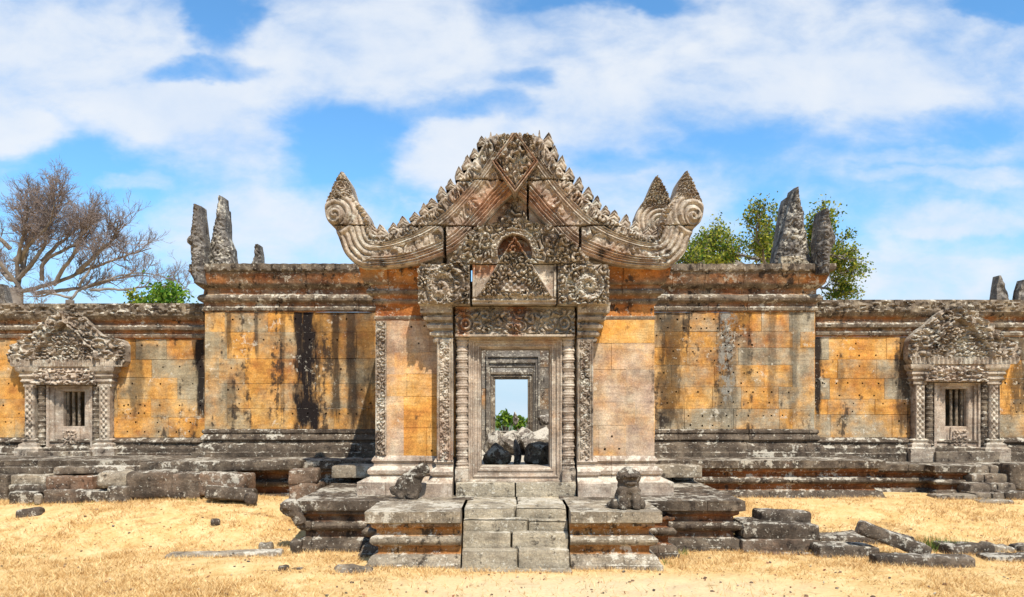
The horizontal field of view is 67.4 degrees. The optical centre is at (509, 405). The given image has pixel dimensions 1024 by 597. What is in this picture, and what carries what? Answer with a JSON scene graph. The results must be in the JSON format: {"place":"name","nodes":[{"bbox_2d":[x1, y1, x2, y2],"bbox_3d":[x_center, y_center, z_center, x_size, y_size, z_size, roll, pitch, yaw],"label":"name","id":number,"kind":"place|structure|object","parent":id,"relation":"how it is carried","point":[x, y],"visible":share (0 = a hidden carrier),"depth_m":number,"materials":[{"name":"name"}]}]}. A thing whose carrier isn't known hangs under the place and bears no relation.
{"place":"outdoors","nodes":[
{"label":"outdoors","id":0,"kind":"place"},
{"bbox_2d":[0,419,1023,596],"bbox_3d":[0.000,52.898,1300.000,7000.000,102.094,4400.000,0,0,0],"label":"ground","id":1,"kind":"structure","parent":0,"point":[687,584],"depth_m":11.38,"materials":[{"name":"beige plant"}]},
{"bbox_2d":[0,284,12,302],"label":"ruined gable","id":2,"kind":"structure","parent":1,"relation":"on","point":[5,295],"depth_m":24.03,"materials":[{"name":"stone"}]},
{"bbox_2d":[0,474,14,500],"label":"stone block","id":3,"kind":"structure","parent":1,"relation":"on","point":[5,481],"depth_m":15.42,"materials":[{"name":"grey stone"}]},
{"bbox_2d":[9,491,43,503],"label":"stone block","id":4,"kind":"structure","parent":1,"relation":"on","point":[21,496],"depth_m":15.06,"materials":[{"name":"grey stone"}]},
{"bbox_2d":[9,484,46,492],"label":"stone block","id":5,"kind":"structure","parent":4,"relation":"on","point":[41,488],"depth_m":15.26,"materials":[{"name":"grey stone"}]},
{"bbox_2d":[11,473,54,484],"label":"stone block","id":6,"kind":"structure","parent":5,"relation":"on","point":[18,479],"depth_m":15.36,"materials":[{"name":"grey stone"}]},
{"bbox_2d":[16,507,44,517],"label":"stone block","id":7,"kind":"object","parent":1,"relation":"on","point":[31,512],"depth_m":14.14,"materials":[{"name":"grey stone"}]},
{"bbox_2d":[34,493,42,504],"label":"stone block","id":8,"kind":"object","parent":1,"relation":"on","point":[38,498],"depth_m":14.92,"materials":[{"name":"grey stone"}]},
{"bbox_2d":[43,489,107,503],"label":"stone block","id":9,"kind":"structure","parent":1,"relation":"on","point":[65,495],"depth_m":15.05,"materials":[{"name":"grey stone"}]},
{"bbox_2d":[46,474,79,488],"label":"stone block","id":10,"kind":"structure","parent":9,"relation":"on","point":[58,482],"depth_m":15.30,"materials":[{"name":"stone"}]},
{"bbox_2d":[70,474,105,488],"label":"stone block","id":11,"kind":"structure","parent":9,"relation":"on","point":[85,481],"depth_m":15.33,"materials":[{"name":"brown stone"}]},
{"bbox_2d":[0,156,171,302],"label":"bare tree","id":12,"kind":"object","parent":1,"relation":"on","point":[45,227],"visible":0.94,"depth_m":33.46,"materials":[{"name":"brown plant"}]},
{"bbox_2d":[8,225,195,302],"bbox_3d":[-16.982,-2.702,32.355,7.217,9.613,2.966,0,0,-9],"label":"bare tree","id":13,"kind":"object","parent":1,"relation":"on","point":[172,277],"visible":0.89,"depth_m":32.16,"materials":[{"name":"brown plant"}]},
{"bbox_2d":[107,486,133,502],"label":"stone block","id":14,"kind":"structure","parent":1,"relation":"on","point":[119,493],"depth_m":14.96,"materials":[{"name":"grey stone"}]},
{"bbox_2d":[97,469,133,487],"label":"stone block","id":15,"kind":"structure","parent":14,"relation":"on","point":[107,479],"depth_m":15.11,"materials":[{"name":"grey stone"}]},
{"bbox_2d":[122,287,145,339],"bbox_3d":[-15.344,-1.404,31.077,1.809,6.756,1.539,0,0,0],"label":"green bush","id":16,"kind":"object","parent":1,"relation":"on","point":[132,296],"visible":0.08,"depth_m":30.99,"materials":[{"name":"green plant"}]},
{"bbox_2d":[126,469,179,499],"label":"stone block","id":17,"kind":"structure","parent":1,"relation":"on","point":[148,484],"depth_m":15.11,"materials":[{"name":"grey stone"}]},
{"bbox_2d":[127,270,196,339],"bbox_3d":[-13.333,-1.636,30.031,3.568,7.283,2.963,0,0,0],"label":"green bush","id":18,"kind":"object","parent":1,"relation":"on","point":[159,293],"visible":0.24,"depth_m":29.34,"materials":[{"name":"green plant"}]},
{"bbox_2d":[0,455,373,496],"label":"temple terrace","id":19,"kind":"structure","parent":1,"relation":"on","point":[275,482],"depth_m":15.94,"materials":[{"name":"stone"}]},
{"bbox_2d":[0,466,53,473],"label":"stone slab","id":20,"kind":"structure","parent":19,"relation":"on","point":[25,470],"depth_m":15.70,"materials":[{"name":"grey stone"}]},
{"bbox_2d":[53,465,141,474],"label":"stone slab","id":21,"kind":"structure","parent":19,"relation":"on","point":[63,470],"depth_m":15.51,"materials":[{"name":"grey stone"}]},
{"bbox_2d":[0,303,204,455],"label":"temple gallery","id":22,"kind":"object","parent":19,"relation":"on","point":[80,379],"visible":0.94,"depth_m":17.70,"materials":[{"name":"stone"}]},
{"bbox_2d":[46,385,92,447],"bbox_3d":[-10.125,0.314,17.868,1.062,1.534,0.431,0,0,0],"label":"window frame","id":23,"kind":"structure","parent":22,"relation":"in","point":[58,398],"depth_m":17.76,"materials":[{"name":"stone"}]},
{"bbox_2d":[139,457,310,471],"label":"stone slab","id":24,"kind":"structure","parent":19,"relation":"on","point":[257,464],"depth_m":15.61,"materials":[{"name":"grey stone"}]},
{"bbox_2d":[187,195,375,456],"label":"temple wing","id":25,"kind":"structure","parent":19,"relation":"on","point":[290,360],"depth_m":17.20,"materials":[{"name":"orange stone"}]},
{"bbox_2d":[331,463,373,477],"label":"stone slab","id":26,"kind":"structure","parent":19,"relation":"on","point":[353,470],"depth_m":15.30,"materials":[{"name":"grey stone"}]},
{"bbox_2d":[172,471,206,498],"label":"stone block","id":27,"kind":"structure","parent":1,"relation":"on","point":[185,484],"depth_m":15.15,"materials":[{"name":"grey stone"}]},
{"bbox_2d":[210,518,219,524],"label":"stone block","id":28,"kind":"object","parent":1,"relation":"on","point":[215,521],"depth_m":13.62,"materials":[{"name":"grey stone"}]},
{"bbox_2d":[165,548,283,557],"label":"stone slab","id":29,"kind":"structure","parent":1,"relation":"on","point":[255,552],"depth_m":11.97,"materials":[{"name":"grey stone"}]},
{"bbox_2d":[258,541,273,548],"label":"stone block","id":30,"kind":"object","parent":29,"relation":"on","point":[266,545],"depth_m":12.52,"materials":[{"name":"grey stone"}]},
{"bbox_2d":[198,471,255,495],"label":"stone block","id":31,"kind":"structure","parent":1,"relation":"on","point":[234,479],"depth_m":15.14,"materials":[{"name":"grey stone"}]},
{"bbox_2d":[205,485,257,500],"bbox_3d":[-5.408,1.728,14.970,0.930,0.285,0.521,5,-10,-8],"label":"stone slab","id":32,"kind":"object","parent":1,"relation":"on","point":[217,492],"depth_m":14.73,"materials":[{"name":"grey stone"}]},
{"bbox_2d":[244,492,257,504],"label":"stone block","id":33,"kind":"object","parent":1,"relation":"on","point":[251,498],"depth_m":14.63,"materials":[{"name":"grey stone"}]},
{"bbox_2d":[278,564,288,570],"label":"stone block","id":34,"kind":"object","parent":1,"relation":"on","point":[282,567],"depth_m":10.97,"materials":[{"name":"grey stone"}]},
{"bbox_2d":[290,538,302,553],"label":"stone block","id":35,"kind":"object","parent":1,"relation":"on","point":[296,544],"depth_m":12.33,"materials":[{"name":"grey stone"}]},
{"bbox_2d":[289,481,324,499],"bbox_3d":[-3.925,1.758,14.875,0.566,0.556,0.569,1,-1,4],"label":"stone block","id":36,"kind":"object","parent":1,"relation":"on","point":[297,491],"depth_m":14.61,"materials":[{"name":"stone"}]},
{"bbox_2d":[288,467,320,483],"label":"stone block","id":37,"kind":"object","parent":36,"relation":"on","point":[305,475],"depth_m":14.62,"materials":[{"name":"grey stone"}]},
{"bbox_2d":[334,564,373,572],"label":"stone block","id":38,"kind":"object","parent":1,"relation":"on","point":[351,568],"depth_m":10.91,"materials":[{"name":"grey stone"}]},
{"bbox_2d":[358,517,377,556],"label":"rocks","id":39,"kind":"object","parent":1,"relation":"on","point":[369,549],"visible":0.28,"depth_m":12.04,"materials":[{"name":"stone"}]},
{"bbox_2d":[290,480,473,551],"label":"stone platform","id":40,"kind":"structure","parent":1,"relation":"on","point":[334,514],"depth_m":12.58,"materials":[{"name":"grey stone"}]},
{"bbox_2d":[280,498,305,525],"bbox_3d":[-3.524,1.737,12.486,0.409,0.439,0.287,0,0,-23],"label":"naga fragment","id":41,"kind":"object","parent":40,"relation":"on","point":[291,508],"visible":1,"depth_m":12.38,"materials":[{"name":"stone"}]},
{"bbox_2d":[389,463,429,499],"bbox_3d":[-1.673,1.272,12.891,0.686,0.620,0.406,0,0,0],"label":"stone lion","id":42,"kind":"object","parent":40,"relation":"on","point":[408,484],"visible":0.98,"depth_m":12.76},
{"bbox_2d":[325,130,703,496],"bbox_3d":[0.081,-1.574,14.985,6.456,6.368,4.429,0,0,0],"label":"temple porch","id":43,"kind":"object","parent":40,"relation":"on","point":[569,276],"visible":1,"depth_m":13.27,"materials":[{"name":"stone"}]},
{"bbox_2d":[365,497,464,568],"bbox_3d":[-1.426,2.005,12.156,1.412,0.897,1.888,0,0,0],"label":"entrance pedestal","id":44,"kind":"object","parent":1,"relation":"on","point":[424,532],"visible":0.97,"depth_m":11.32,"materials":[{"name":"stone"}]},
{"bbox_2d":[495,408,514,430],"bbox_3d":[-0.174,1.059,31.014,0.925,1.904,0.882,0,0,0],"label":"green bush","id":45,"kind":"object","parent":1,"relation":"on","point":[506,417],"visible":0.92,"depth_m":30.88,"materials":[{"name":"green plant"}]},
{"bbox_2d":[11,497,1002,572],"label":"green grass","id":46,"kind":"structure","parent":1,"relation":"on","point":[933,546],"depth_m":12.52,"materials":[{"name":"green plant"}]},
{"bbox_2d":[0,508,1023,596],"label":"pebbles","id":47,"kind":"object","parent":1,"relation":"on","point":[623,571],"visible":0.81,"depth_m":10.48,"materials":[{"name":"stone"}]},
{"bbox_2d":[482,350,548,449],"bbox_3d":[0.075,-0.159,21.701,4.742,4.154,0.817,0,0,0],"label":"doorway","id":48,"kind":"structure","parent":1,"relation":"on","point":[537,362],"depth_m":21.40,"materials":[{"name":"stone"}]},
{"bbox_2d":[460,497,571,572],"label":"stone staircase","id":49,"kind":"structure","parent":1,"relation":"on","point":[536,528],"depth_m":11.42,"materials":[{"name":"grey stone"}]},
{"bbox_2d":[513,415,527,430],"bbox_3d":[0.471,1.204,32.091,0.936,1.624,0.632,0,0,-41],"label":"green bush","id":50,"kind":"object","parent":1,"relation":"on","point":[520,424],"visible":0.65,"depth_m":31.98,"materials":[{"name":"green plant"}]},
{"bbox_2d":[563,497,663,570],"bbox_3d":[1.580,2.005,12.162,1.361,0.896,1.875,0,0,0],"label":"entrance pedestal","id":51,"kind":"object","parent":1,"relation":"on","point":[602,535],"visible":0.88,"depth_m":11.32,"materials":[{"name":"stone"}]},
{"bbox_2d":[607,466,645,509],"bbox_3d":[1.773,1.256,11.682,0.578,0.652,0.572,0,0,0],"label":"stone lion","id":52,"kind":"object","parent":51,"relation":"on","point":[627,493],"visible":0.96,"depth_m":11.49},
{"bbox_2d":[559,481,745,551],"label":"stone platform","id":53,"kind":"structure","parent":1,"relation":"on","point":[703,514],"depth_m":12.58,"materials":[{"name":"grey stone"}]},
{"bbox_2d":[656,463,701,477],"bbox_3d":[3.250,1.330,15.750,1.215,0.264,0.916,0,0,0],"label":"stone slab","id":54,"kind":"object","parent":53,"relation":"on","point":[672,470],"depth_m":15.30,"materials":[{"name":"grey stone"}]},
{"bbox_2d":[649,503,679,559],"bbox_3d":[2.132,2.003,12.443,1.063,0.839,0.914,0,0,0],"label":"plinth corner","id":55,"kind":"object","parent":1,"relation":"on","point":[663,547],"visible":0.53,"depth_m":12.05,"materials":[{"name":"stone"}]},
{"bbox_2d":[656,455,886,498],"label":"temple terrace","id":56,"kind":"structure","parent":1,"relation":"on","point":[835,476],"depth_m":15.89,"materials":[{"name":"stone"}]},
{"bbox_2d":[654,187,836,456],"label":"temple wing","id":57,"kind":"structure","parent":56,"relation":"on","point":[734,360],"depth_m":17.20,"materials":[{"name":"orange stone"}]},
{"bbox_2d":[675,191,876,299],"bbox_3d":[9.297,-2.622,27.992,7.571,9.477,5.474,0,0,0],"label":"leafy tree","id":58,"kind":"object","parent":1,"relation":"on","point":[761,246],"visible":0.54,"depth_m":27.39,"materials":[{"name":"green plant"}]},
{"bbox_2d":[734,534,818,552],"bbox_3d":[4.382,2.312,12.751,1.282,0.298,0.728,0,-1,-2],"label":"stone block","id":59,"kind":"object","parent":1,"relation":"on","point":[769,545],"depth_m":12.40,"materials":[{"name":"grey stone"}]},
{"bbox_2d":[733,517,818,539],"bbox_3d":[4.426,2.064,12.802,1.260,0.310,0.733,2,-1,2],"label":"stone block","id":60,"kind":"object","parent":59,"relation":"on","point":[752,527],"depth_m":12.46,"materials":[{"name":"grey stone"}]},
{"bbox_2d":[752,508,810,522],"bbox_3d":[4.592,1.904,12.997,0.869,0.291,0.515,1,0,-2],"label":"stone block","id":61,"kind":"object","parent":60,"relation":"on","point":[798,515],"depth_m":12.76,"materials":[{"name":"grey stone"}]},
{"bbox_2d":[772,551,812,554],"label":"stone block","id":62,"kind":"structure","parent":1,"relation":"on","point":[790,552],"depth_m":12.30,"materials":[{"name":"grey stone"}]},
{"bbox_2d":[809,541,878,557],"bbox_3d":[5.340,2.372,12.299,0.986,0.322,0.526,2,0,-2],"label":"stone block","id":63,"kind":"object","parent":1,"relation":"on","point":[822,549],"depth_m":12.07,"materials":[{"name":"grey stone"}]},
{"bbox_2d":[819,530,914,544],"bbox_3d":[6.020,2.402,13.279,1.633,0.396,0.796,0,-2,0],"label":"stone slab","id":64,"kind":"object","parent":1,"relation":"on","point":[850,536],"depth_m":12.93,"materials":[{"name":"grey stone"}]},
{"bbox_2d":[855,520,931,553],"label":"stone beam","id":65,"kind":"structure","parent":1,"relation":"on","point":[904,543],"depth_m":12.01,"materials":[{"name":"grey stone"}]},
{"bbox_2d":[869,552,975,567],"bbox_3d":[6.231,2.385,11.601,1.502,0.276,0.332,1,1,1],"label":"stone slab","id":66,"kind":"object","parent":1,"relation":"on","point":[946,560],"depth_m":11.45,"materials":[{"name":"grey stone"}]},
{"bbox_2d":[874,461,1023,493],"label":"temple terrace","id":67,"kind":"structure","parent":1,"relation":"on","point":[936,477],"depth_m":16.61,"materials":[{"name":"stone"}]},
{"bbox_2d":[815,300,1023,461],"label":"temple gallery","id":68,"kind":"object","parent":67,"relation":"on","point":[919,380],"visible":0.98,"depth_m":17.70,"materials":[{"name":"stone"}]},
{"bbox_2d":[933,383,980,447],"bbox_3d":[10.302,0.284,17.868,1.063,1.591,0.431,0,0,0],"label":"window frame","id":69,"kind":"structure","parent":68,"relation":"in","point":[969,393],"depth_m":17.76,"materials":[{"name":"stone"}]},
{"bbox_2d":[927,493,976,499],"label":"stone slab","id":70,"kind":"structure","parent":1,"relation":"on","point":[950,495],"depth_m":15.53,"materials":[{"name":"grey stone"}]},
{"bbox_2d":[932,541,994,554],"bbox_3d":[7.319,2.369,12.404,0.753,0.314,0.529,0,-1,-4],"label":"stone block","id":71,"kind":"object","parent":1,"relation":"on","point":[960,547],"depth_m":12.17,"materials":[{"name":"grey stone"}]},
{"bbox_2d":[957,463,1015,498],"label":"stone staircase","id":72,"kind":"structure","parent":1,"relation":"on","point":[985,481],"depth_m":16.08,"materials":[{"name":"grey stone"}]},
{"bbox_2d":[974,498,1013,503],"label":"stone slab","id":73,"kind":"structure","parent":1,"relation":"on","point":[994,501],"depth_m":15.23,"materials":[{"name":"grey stone"}]},
{"bbox_2d":[979,541,1014,552],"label":"stone block","id":74,"kind":"object","parent":1,"relation":"on","point":[999,547],"depth_m":12.43,"materials":[{"name":"grey stone"}]},
{"bbox_2d":[989,275,1008,299],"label":"ruined gable","id":75,"kind":"structure","parent":1,"relation":"on","point":[998,291],"depth_m":24.00,"materials":[{"name":"stone"}]},
{"bbox_2d":[976,552,1023,561],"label":"stone slab","id":76,"kind":"object","parent":1,"relation":"on","point":[1016,556],"depth_m":11.81,"materials":[{"name":"grey stone"}]},
{"bbox_2d":[993,463,1023,489],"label":"stone block","id":77,"kind":"structure","parent":1,"relation":"on","point":[1014,472],"depth_m":16.02,"materials":[{"name":"grey stone"}]},
{"bbox_2d":[994,490,1023,499],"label":"stone block","id":78,"kind":"structure","parent":1,"relation":"on","point":[1015,494],"depth_m":15.51,"materials":[{"name":"grey stone"}]},
{"bbox_2d":[1008,542,1023,551],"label":"stone block","id":79,"kind":"object","parent":1,"relation":"on","point":[1019,547],"depth_m":12.44,"materials":[{"name":"grey stone"}]},
{"bbox_2d":[1012,280,1023,299],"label":"ruined gable","id":80,"kind":"structure","parent":1,"relation":"on","point":[1018,293],"depth_m":24.55,"materials":[{"name":"stone"}]},
{"bbox_2d":[0,0,1023,417],"label":"sky","id":81,"kind":"structure","parent":0,"point":[908,115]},
{"bbox_2d":[482,450,548,464],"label":"floor","id":82,"kind":"structure","parent":0,"point":[522,462],"depth_m":17.02,"materials":[{"name":"stone"}]},
{"bbox_2d":[482,442,511,464],"bbox_3d":[-0.255,1.050,15.768,0.611,0.570,0.663,0,0,0],"label":"rubble block","id":83,"kind":"object","parent":82,"relation":"on","point":[496,453],"depth_m":15.59,"materials":[{"name":"stone"}]},
{"bbox_2d":[483,430,503,452],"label":"rubble block","id":84,"kind":"object","parent":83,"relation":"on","point":[492,438],"depth_m":18.68,"materials":[{"name":"stone"}]},
{"bbox_2d":[502,430,518,454],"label":"rubble block","id":85,"kind":"object","parent":82,"relation":"on","point":[509,437],"depth_m":19.09,"materials":[{"name":"stone"}]},
{"bbox_2d":[482,368,548,436],"bbox_3d":[0.075,-0.490,27.902,4.742,3.580,0.818,0,0,0],"label":"doorway","id":86,"kind":"structure","parent":82,"relation":"on","point":[510,373],"depth_m":27.56,"materials":[{"name":"stone"}]},
{"bbox_2d":[513,439,521,464],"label":"rubble block","id":87,"kind":"object","parent":82,"relation":"on","point":[517,454],"depth_m":15.75,"materials":[{"name":"stone"}]},
{"bbox_2d":[516,427,531,453],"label":"rubble block","id":88,"kind":"object","parent":82,"relation":"on","point":[522,431],"depth_m":19.29,"materials":[{"name":"stone"}]},
{"bbox_2d":[512,412,518,425],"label":"rubble block","id":89,"kind":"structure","parent":88,"relation":"on","point":[515,419],"depth_m":19.28,"materials":[{"name":"stone"}]},
{"bbox_2d":[520,427,548,449],"bbox_3d":[0.680,0.913,19.073,0.818,0.760,0.720,0,0,-32],"label":"rubble block","id":90,"kind":"object","parent":82,"relation":"on","point":[542,435],"depth_m":18.88,"materials":[{"name":"stone"}]},
{"bbox_2d":[538,414,548,425],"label":"rubble block","id":91,"kind":"object","parent":90,"relation":"on","point":[543,419],"depth_m":19.49,"materials":[{"name":"stone"}]},
{"bbox_2d":[524,441,548,464],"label":"rubble block","id":92,"kind":"object","parent":82,"relation":"on","point":[536,453],"depth_m":16.05,"materials":[{"name":"stone"}]}
]}

